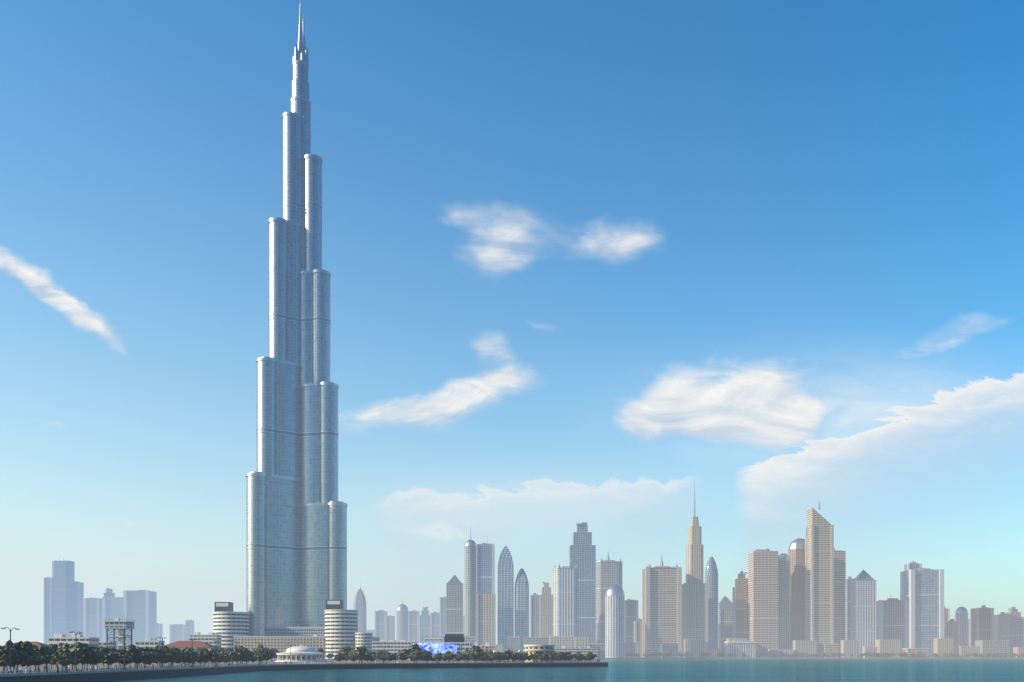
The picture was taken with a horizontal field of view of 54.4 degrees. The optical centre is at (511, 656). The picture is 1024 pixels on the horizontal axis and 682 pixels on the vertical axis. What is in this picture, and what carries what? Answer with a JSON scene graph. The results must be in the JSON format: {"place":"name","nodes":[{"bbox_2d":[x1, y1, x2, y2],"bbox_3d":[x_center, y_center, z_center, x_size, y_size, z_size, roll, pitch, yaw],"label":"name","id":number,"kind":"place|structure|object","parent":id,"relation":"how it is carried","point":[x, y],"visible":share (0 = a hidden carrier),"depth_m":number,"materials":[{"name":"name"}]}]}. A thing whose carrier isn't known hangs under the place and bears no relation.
{"place":"outdoors","nodes":[
{"label":"outdoors","id":0,"kind":"place"},
{"bbox_2d":[0,662,607,676],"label":"promenade paving","id":1,"kind":"structure","parent":0,"point":[7,674],"depth_m":342.56,"materials":[{"name":"grey concrete"}]},
{"bbox_2d":[14,660,606,673],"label":"quay railing","id":2,"kind":"object","parent":1,"relation":"on","point":[19,672],"visible":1,"depth_m":375.15,"materials":[{"name":"white"}]},
{"bbox_2d":[0,658,1023,681],"bbox_3d":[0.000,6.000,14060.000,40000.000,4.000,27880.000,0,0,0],"label":"seawall","id":3,"kind":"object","parent":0,"point":[106,677],"depth_m":512.77,"materials":[{"name":"grey concrete"}]},
{"bbox_2d":[0,646,20,672],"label":"tree","id":4,"kind":"object","parent":3,"relation":"on","point":[4,656],"visible":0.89,"depth_m":243.24,"materials":[{"name":"green plant"}]},
{"bbox_2d":[3,640,36,667],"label":"tree","id":5,"kind":"object","parent":3,"relation":"on","point":[23,650],"visible":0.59,"depth_m":251.85,"materials":[{"name":"green plant"}]},
{"bbox_2d":[20,649,40,666],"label":"tree","id":6,"kind":"object","parent":3,"relation":"on","point":[33,659],"visible":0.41,"depth_m":260.22,"materials":[{"name":"green plant"}]},
{"bbox_2d":[33,645,52,665],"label":"tree","id":7,"kind":"object","parent":3,"relation":"on","point":[44,653],"visible":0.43,"depth_m":269.12,"materials":[{"name":"green plant"}]},
{"bbox_2d":[44,577,51,644],"bbox_3d":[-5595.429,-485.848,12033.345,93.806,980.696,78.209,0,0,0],"label":"highrise","id":8,"kind":"structure","parent":3,"relation":"on","point":[47,606],"depth_m":12000.00,"materials":[{"name":"blue glass"}]},
{"bbox_2d":[50,654,73,670],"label":"tree","id":9,"kind":"object","parent":3,"relation":"on","point":[65,660],"visible":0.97,"depth_m":277.76,"materials":[{"name":"green plant"}]},
{"bbox_2d":[52,559,74,636],"bbox_3d":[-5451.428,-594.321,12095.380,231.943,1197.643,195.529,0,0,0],"label":"highrise","id":10,"kind":"structure","parent":3,"relation":"on","point":[63,575],"depth_m":12000.00,"materials":[{"name":"blue glass"}]},
{"bbox_2d":[54,648,80,669],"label":"tree","id":11,"kind":"object","parent":3,"relation":"on","point":[70,653],"visible":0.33,"depth_m":281.90,"materials":[{"name":"green plant"}]},
{"bbox_2d":[47,633,98,646],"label":"low-rise building","id":12,"kind":"structure","parent":3,"relation":"on","point":[56,639],"depth_m":640.00,"materials":[{"name":"white concrete"}]},
{"bbox_2d":[73,581,83,636],"bbox_3d":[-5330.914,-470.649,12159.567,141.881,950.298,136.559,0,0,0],"label":"highrise","id":13,"kind":"structure","parent":3,"relation":"on","point":[78,606],"depth_m":12100.00,"materials":[{"name":"blue glass"}]},
{"bbox_2d":[69,642,100,669],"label":"tree","id":14,"kind":"object","parent":3,"relation":"on","point":[89,655],"visible":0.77,"depth_m":291.45,"materials":[{"name":"green plant"}]},
{"bbox_2d":[84,597,101,640],"bbox_3d":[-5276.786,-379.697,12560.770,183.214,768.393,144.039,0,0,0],"label":"highrise","id":15,"kind":"structure","parent":3,"relation":"on","point":[92,617],"depth_m":12500.00,"materials":[{"name":"blue glass"}]},
{"bbox_2d":[103,651,120,668],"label":"tree","id":16,"kind":"object","parent":3,"relation":"on","point":[110,660],"visible":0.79,"depth_m":317.97,"materials":[{"name":"green plant"}]},
{"bbox_2d":[102,597,122,648],"bbox_3d":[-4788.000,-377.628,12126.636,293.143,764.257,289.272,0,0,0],"label":"highrise","id":17,"kind":"structure","parent":3,"relation":"on","point":[112,608],"depth_m":12000.00,"materials":[{"name":"blue metal"}]},
{"bbox_2d":[104,618,134,649],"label":"tower structure","id":18,"kind":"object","parent":3,"relation":"on","point":[121,627],"depth_m":634.70,"materials":[{"name":"grey metal"}]},
{"bbox_2d":[116,644,141,668],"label":"tree","id":19,"kind":"object","parent":3,"relation":"on","point":[134,651],"visible":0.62,"depth_m":333.63,"materials":[{"name":"green plant"}]},
{"bbox_2d":[123,590,156,644],"bbox_3d":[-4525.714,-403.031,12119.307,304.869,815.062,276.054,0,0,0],"label":"highrise","id":20,"kind":"structure","parent":3,"relation":"on","point":[140,607],"depth_m":12000.00,"materials":[{"name":"blue glass"}]},
{"bbox_2d":[136,646,156,662],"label":"tree","id":21,"kind":"object","parent":3,"relation":"on","point":[148,655],"visible":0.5,"depth_m":350.25,"materials":[{"name":"green plant"}]},
{"bbox_2d":[134,637,164,648],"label":"low-rise building","id":22,"kind":"structure","parent":3,"relation":"on","point":[152,642],"depth_m":840.00,"materials":[{"name":"white concrete"}]},
{"bbox_2d":[150,645,172,667],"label":"tree","id":23,"kind":"object","parent":3,"relation":"on","point":[167,653],"visible":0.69,"depth_m":363.51,"materials":[{"name":"green plant"}]},
{"bbox_2d":[169,624,184,643],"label":"highrise","id":24,"kind":"structure","parent":3,"relation":"on","point":[176,632],"depth_m":15000.00,"materials":[{"name":"blue glass"}]},
{"bbox_2d":[185,620,193,640],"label":"highrise","id":25,"kind":"structure","parent":3,"relation":"on","point":[189,627],"depth_m":15000.00,"materials":[{"name":"glass"}]},
{"bbox_2d":[165,641,219,650],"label":"dome roof","id":26,"kind":"structure","parent":3,"relation":"on","point":[181,645],"depth_m":905.39,"materials":[{"name":"red tile"}]},
{"bbox_2d":[189,632,221,647],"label":"low-rise building","id":27,"kind":"structure","parent":3,"relation":"on","point":[211,637],"depth_m":1060.00,"materials":[{"name":"white concrete"}]},
{"bbox_2d":[213,602,249,648],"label":"building","id":28,"kind":"structure","parent":3,"relation":"on","point":[228,623],"depth_m":1216.72,"materials":[{"name":"white stone"}]},
{"bbox_2d":[246,0,347,635],"bbox_3d":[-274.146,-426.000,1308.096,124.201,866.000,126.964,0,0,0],"label":"skyscraper","id":29,"kind":"structure","parent":3,"relation":"on","point":[296,542],"depth_m":1277.25,"materials":[{"name":"silver glass"}]},
{"bbox_2d":[274,645,327,661],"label":"domed pavilion","id":30,"kind":"structure","parent":3,"relation":"on","point":[301,653],"depth_m":778.72,"materials":[{"name":"white stone"}]},
{"bbox_2d":[233,634,379,659],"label":"low-rise building","id":31,"kind":"structure","parent":3,"relation":"on","point":[314,641],"depth_m":1215.00,"materials":[{"name":"beige concrete"}]},
{"bbox_2d":[266,625,324,635],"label":"low-rise building","id":32,"kind":"structure","parent":31,"relation":"on","point":[318,630],"depth_m":1255.00,"materials":[{"name":"blue glass"}]},
{"bbox_2d":[324,600,357,659],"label":"round building","id":33,"kind":"structure","parent":3,"relation":"on","point":[341,626],"depth_m":1207.87,"materials":[{"name":"white concrete"}]},
{"bbox_2d":[354,586,366,632],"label":"highrise","id":34,"kind":"structure","parent":3,"relation":"on","point":[360,606],"depth_m":7002.68,"materials":[{"name":"glass"}]},
{"bbox_2d":[352,645,369,662],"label":"tree","id":35,"kind":"object","parent":3,"relation":"on","point":[363,649],"visible":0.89,"depth_m":607.62,"materials":[{"name":"green plant"}]},
{"bbox_2d":[355,633,372,651],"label":"round building","id":36,"kind":"structure","parent":3,"relation":"on","point":[364,639],"depth_m":1181.66,"materials":[{"name":"white stone"}]},
{"bbox_2d":[375,610,387,640],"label":"highrise","id":37,"kind":"structure","parent":3,"relation":"on","point":[381,624],"depth_m":8000.00,"materials":[{"name":"silver metal"}]},
{"bbox_2d":[387,615,394,640],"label":"highrise","id":38,"kind":"structure","parent":3,"relation":"on","point":[390,627],"depth_m":8000.00,"materials":[{"name":"silver metal"}]},
{"bbox_2d":[372,640,415,659],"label":"low-rise building","id":39,"kind":"structure","parent":3,"relation":"on","point":[394,646],"depth_m":1120.00,"materials":[{"name":"white concrete"}]},
{"bbox_2d":[396,599,407,640],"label":"highrise","id":40,"kind":"structure","parent":3,"relation":"on","point":[402,621],"depth_m":7506.58,"materials":[{"name":"grey glass"}]},
{"bbox_2d":[402,644,421,662],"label":"tree","id":41,"kind":"object","parent":3,"relation":"on","point":[407,652],"visible":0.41,"depth_m":619.27,"materials":[{"name":"green plant"}]},
{"bbox_2d":[408,610,419,641],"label":"highrise","id":42,"kind":"structure","parent":3,"relation":"on","point":[413,625],"depth_m":8000.00,"materials":[{"name":"silver metal"}]},
{"bbox_2d":[414,649,432,663],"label":"tree","id":43,"kind":"object","parent":3,"relation":"on","point":[426,654],"visible":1,"depth_m":587.82,"materials":[{"name":"green plant"}]},
{"bbox_2d":[420,605,429,641],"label":"highrise","id":44,"kind":"structure","parent":3,"relation":"on","point":[424,623],"depth_m":8000.00,"materials":[{"name":"silver metal"}]},
{"bbox_2d":[430,612,439,641],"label":"highrise","id":45,"kind":"structure","parent":3,"relation":"on","point":[434,624],"depth_m":8000.00,"materials":[{"name":"grey concrete"}]},
{"bbox_2d":[440,596,445,641],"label":"highrise","id":46,"kind":"structure","parent":3,"relation":"on","point":[442,617],"depth_m":7500.00,"materials":[{"name":"grey glass"}]},
{"bbox_2d":[405,634,489,661],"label":"building","id":47,"kind":"structure","parent":3,"relation":"on","point":[454,643],"depth_m":900.00,"materials":[{"name":"blue glass"}]},
{"bbox_2d":[446,575,463,633],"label":"highrise","id":48,"kind":"structure","parent":3,"relation":"on","point":[454,604],"depth_m":3500.00,"materials":[{"name":"grey concrete"}]},
{"bbox_2d":[464,525,476,641],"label":"highrise","id":49,"kind":"structure","parent":3,"relation":"on","point":[470,546],"depth_m":3703.71,"materials":[{"name":"silver metal"}]},
{"bbox_2d":[466,645,484,662],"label":"tree","id":50,"kind":"object","parent":3,"relation":"on","point":[478,653],"visible":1,"depth_m":627.35,"materials":[{"name":"green plant"}]},
{"bbox_2d":[476,535,494,593],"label":"highrise","id":51,"kind":"structure","parent":3,"relation":"on","point":[485,566],"depth_m":3900.00,"materials":[{"name":"glass"}]},
{"bbox_2d":[476,591,495,645],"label":"highrise","id":52,"kind":"structure","parent":3,"relation":"on","point":[485,616],"depth_m":3300.00,"materials":[{"name":"beige concrete"}]},
{"bbox_2d":[497,544,513,650],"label":"highrise","id":53,"kind":"structure","parent":3,"relation":"on","point":[505,600],"depth_m":3600.00,"materials":[{"name":"blue glass"}]},
{"bbox_2d":[507,637,519,652],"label":"block","id":54,"kind":"structure","parent":3,"relation":"on","point":[513,644],"depth_m":3194.36,"materials":[{"name":"white stone"}]},
{"bbox_2d":[515,568,528,652],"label":"highrise","id":55,"kind":"structure","parent":3,"relation":"on","point":[521,607],"depth_m":3600.03,"materials":[{"name":"glass"}]},
{"bbox_2d":[530,593,539,636],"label":"highrise","id":56,"kind":"structure","parent":3,"relation":"on","point":[534,615],"depth_m":4300.00,"materials":[{"name":"grey glass"}]},
{"bbox_2d":[523,637,548,652],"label":"block","id":57,"kind":"structure","parent":3,"relation":"on","point":[535,640],"depth_m":3168.14,"materials":[{"name":"grey concrete"}]},
{"bbox_2d":[523,645,554,661],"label":"building","id":58,"kind":"structure","parent":3,"relation":"on","point":[543,649],"depth_m":702.80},
{"bbox_2d":[540,582,552,636],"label":"highrise","id":59,"kind":"structure","parent":3,"relation":"on","point":[546,613],"depth_m":4100.00,"materials":[{"name":"grey concrete"}]},
{"bbox_2d":[549,636,572,647],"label":"block","id":60,"kind":"structure","parent":3,"relation":"on","point":[561,641],"depth_m":3077.67,"materials":[{"name":"white stone"}]},
{"bbox_2d":[552,564,578,647],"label":"highrise","id":61,"kind":"structure","parent":3,"relation":"on","point":[565,600],"depth_m":3500.00,"materials":[{"name":"silver concrete"}]},
{"bbox_2d":[554,646,597,659],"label":"low-rise building","id":62,"kind":"structure","parent":3,"relation":"on","point":[583,651],"depth_m":1500.00,"materials":[{"name":"white concrete"}]},
{"bbox_2d":[574,637,588,647],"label":"block","id":63,"kind":"structure","parent":3,"relation":"on","point":[582,642],"depth_m":3036.08,"materials":[{"name":"grey concrete"}]},
{"bbox_2d":[569,522,595,642],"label":"highrise","id":64,"kind":"structure","parent":3,"relation":"on","point":[582,552],"depth_m":3800.00,"materials":[{"name":"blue glass"}]},
{"bbox_2d":[589,643,604,657],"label":"block","id":65,"kind":"structure","parent":3,"relation":"on","point":[600,652],"depth_m":3116.66,"materials":[{"name":"grey concrete"}]},
{"bbox_2d":[596,553,622,639],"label":"highrise","id":66,"kind":"structure","parent":3,"relation":"on","point":[608,572],"depth_m":4200.00,"materials":[{"name":"grey concrete"}]},
{"bbox_2d":[605,585,624,657],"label":"highrise","id":67,"kind":"structure","parent":3,"relation":"on","point":[614,621],"depth_m":3504.72,"materials":[{"name":"silver metal"}]},
{"bbox_2d":[625,599,637,641],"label":"highrise","id":68,"kind":"structure","parent":3,"relation":"on","point":[631,611],"depth_m":4300.00,"materials":[{"name":"grey glass"}]},
{"bbox_2d":[625,642,639,657],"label":"shore block","id":69,"kind":"structure","parent":3,"relation":"on","point":[632,646],"depth_m":3708.38,"materials":[{"name":"grey concrete"}]},
{"bbox_2d":[634,618,641,657],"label":"highrise","id":70,"kind":"structure","parent":3,"relation":"on","point":[638,631],"depth_m":4000.00,"materials":[{"name":"grey concrete"}]},
{"bbox_2d":[642,555,681,657],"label":"highrise","id":71,"kind":"structure","parent":3,"relation":"on","point":[661,603],"depth_m":3750.00,"materials":[{"name":"beige concrete"}]},
{"bbox_2d":[661,644,677,657],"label":"shore block","id":72,"kind":"structure","parent":3,"relation":"on","point":[670,648],"depth_m":3668.88,"materials":[{"name":"white stone"}]},
{"bbox_2d":[683,639,702,657],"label":"shore block","id":73,"kind":"structure","parent":3,"relation":"on","point":[694,647],"depth_m":3719.69,"materials":[{"name":"white stone"}]},
{"bbox_2d":[686,479,702,582],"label":"highrise","id":74,"kind":"structure","parent":3,"relation":"on","point":[694,559],"depth_m":3806.37,"materials":[{"name":"beige concrete"}]},
{"bbox_2d":[682,582,707,657],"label":"highrise","id":75,"kind":"structure","parent":3,"relation":"on","point":[694,610],"depth_m":3770.00,"materials":[{"name":"grey concrete"}]},
{"bbox_2d":[705,556,717,648],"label":"highrise","id":76,"kind":"structure","parent":3,"relation":"on","point":[711,574],"depth_m":3902.47,"materials":[{"name":"glass"}]},
{"bbox_2d":[703,649,720,657],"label":"shore block","id":77,"kind":"structure","parent":3,"relation":"on","point":[713,652],"depth_m":3723.44,"materials":[{"name":"white stone"}]},
{"bbox_2d":[718,596,732,657],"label":"highrise","id":78,"kind":"structure","parent":3,"relation":"on","point":[725,617],"depth_m":4050.00,"materials":[{"name":"grey concrete"}]},
{"bbox_2d":[732,571,747,639],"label":"highrise","id":79,"kind":"structure","parent":3,"relation":"on","point":[740,609],"depth_m":3830.00,"materials":[{"name":"concrete"}]},
{"bbox_2d":[724,640,756,657],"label":"low-rise building","id":80,"kind":"structure","parent":3,"relation":"on","point":[739,647],"depth_m":3646.00,"materials":[{"name":"beige concrete"}]},
{"bbox_2d":[755,644,767,657],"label":"shore block","id":81,"kind":"structure","parent":3,"relation":"on","point":[759,648],"depth_m":3690.30,"materials":[{"name":"grey concrete"}]},
{"bbox_2d":[748,549,778,649],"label":"highrise","id":82,"kind":"structure","parent":3,"relation":"on","point":[763,581],"depth_m":3750.00,"materials":[{"name":"beige concrete"}]},
{"bbox_2d":[768,649,793,657],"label":"shore block","id":83,"kind":"structure","parent":3,"relation":"on","point":[784,651],"depth_m":3728.06,"materials":[{"name":"beige concrete"}]},
{"bbox_2d":[778,553,789,648],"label":"highrise","id":84,"kind":"structure","parent":3,"relation":"on","point":[784,601],"depth_m":3813.39,"materials":[{"name":"silver metal"}]},
{"bbox_2d":[788,538,804,648],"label":"highrise","id":85,"kind":"structure","parent":3,"relation":"on","point":[796,551],"depth_m":3870.00,"materials":[{"name":"concrete"}]},
{"bbox_2d":[792,640,816,657],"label":"shore block","id":86,"kind":"structure","parent":3,"relation":"on","point":[808,647],"depth_m":3731.62,"materials":[{"name":"grey concrete"}]},
{"bbox_2d":[805,501,833,657],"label":"highrise","id":87,"kind":"structure","parent":3,"relation":"on","point":[819,578],"depth_m":3770.00,"materials":[{"name":"beige concrete"}]},
{"bbox_2d":[822,644,838,657],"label":"shore block","id":88,"kind":"structure","parent":3,"relation":"on","point":[827,649],"depth_m":3733.41,"materials":[{"name":"white stone"}]},
{"bbox_2d":[834,548,845,657],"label":"highrise","id":89,"kind":"structure","parent":3,"relation":"on","point":[839,595],"depth_m":3950.00,"materials":[{"name":"concrete"}]},
{"bbox_2d":[841,640,858,657],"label":"shore block","id":90,"kind":"structure","parent":3,"relation":"on","point":[848,647],"depth_m":3665.51,"materials":[{"name":"white stone"}]},
{"bbox_2d":[846,576,854,639],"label":"highrise","id":91,"kind":"structure","parent":3,"relation":"on","point":[848,608],"depth_m":4150.00,"materials":[{"name":"grey concrete"}]},
{"bbox_2d":[850,570,876,657],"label":"highrise","id":92,"kind":"structure","parent":3,"relation":"on","point":[863,631],"depth_m":3790.00,"materials":[{"name":"silver concrete"}]},
{"bbox_2d":[875,640,900,657],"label":"shore block","id":93,"kind":"structure","parent":3,"relation":"on","point":[887,646],"depth_m":3708.51,"materials":[{"name":"beige concrete"}]},
{"bbox_2d":[876,598,908,657],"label":"highrise","id":94,"kind":"structure","parent":3,"relation":"on","point":[892,618],"depth_m":3850.00,"materials":[{"name":"grey concrete"}]},
{"bbox_2d":[903,561,921,570],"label":"rooftop structure","id":95,"kind":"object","parent":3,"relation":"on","point":[912,565],"visible":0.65,"depth_m":4000.00,"materials":[{"name":"silver metal"}]},
{"bbox_2d":[902,648,928,657],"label":"shore block","id":96,"kind":"structure","parent":3,"relation":"on","point":[909,651],"depth_m":3662.74,"materials":[{"name":"beige concrete"}]},
{"bbox_2d":[900,568,943,657],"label":"highrise","id":97,"kind":"structure","parent":3,"relation":"on","point":[922,590],"depth_m":3810.00,"materials":[{"name":"grey glass"}]},
{"bbox_2d":[933,638,953,657],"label":"shore block","id":98,"kind":"structure","parent":3,"relation":"on","point":[941,646],"depth_m":3708.89,"materials":[{"name":"beige concrete"}]},
{"bbox_2d":[944,619,957,657],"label":"highrise","id":99,"kind":"structure","parent":3,"relation":"on","point":[950,628],"depth_m":4000.00,"materials":[{"name":"grey concrete"}]},
{"bbox_2d":[955,607,967,645],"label":"highrise","id":100,"kind":"structure","parent":3,"relation":"on","point":[961,616],"depth_m":4054.08,"materials":[{"name":"blue metal"}]},
{"bbox_2d":[955,646,979,657],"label":"shore block","id":101,"kind":"structure","parent":3,"relation":"on","point":[961,651],"depth_m":3705.22,"materials":[{"name":"white stone"}]},
{"bbox_2d":[971,605,993,645],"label":"highrise","id":102,"kind":"structure","parent":3,"relation":"on","point":[982,622],"depth_m":3900.00,"materials":[{"name":"grey concrete"}]},
{"bbox_2d":[975,640,1009,657],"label":"shore block","id":103,"kind":"structure","parent":3,"relation":"on","point":[994,646],"depth_m":3689.24,"materials":[{"name":"white concrete"}]},
{"bbox_2d":[994,612,1005,639],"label":"highrise","id":104,"kind":"structure","parent":3,"relation":"on","point":[998,626],"depth_m":4100.00,"materials":[{"name":"grey concrete"}]},
{"bbox_2d":[1002,604,1023,657],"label":"highrise","id":105,"kind":"structure","parent":3,"relation":"on","point":[1013,626],"depth_m":3950.00,"materials":[{"name":"grey concrete"}]},
{"bbox_2d":[0,0,1023,645],"label":"sky","id":106,"kind":"structure","parent":0,"point":[589,261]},
{"bbox_2d":[107,659,1023,681],"bbox_3d":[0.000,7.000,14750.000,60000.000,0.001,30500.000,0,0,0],"label":"sea water","id":107,"kind":"structure","parent":0,"point":[813,670],"depth_m":415.65,"materials":[{"name":"blue liquid"}]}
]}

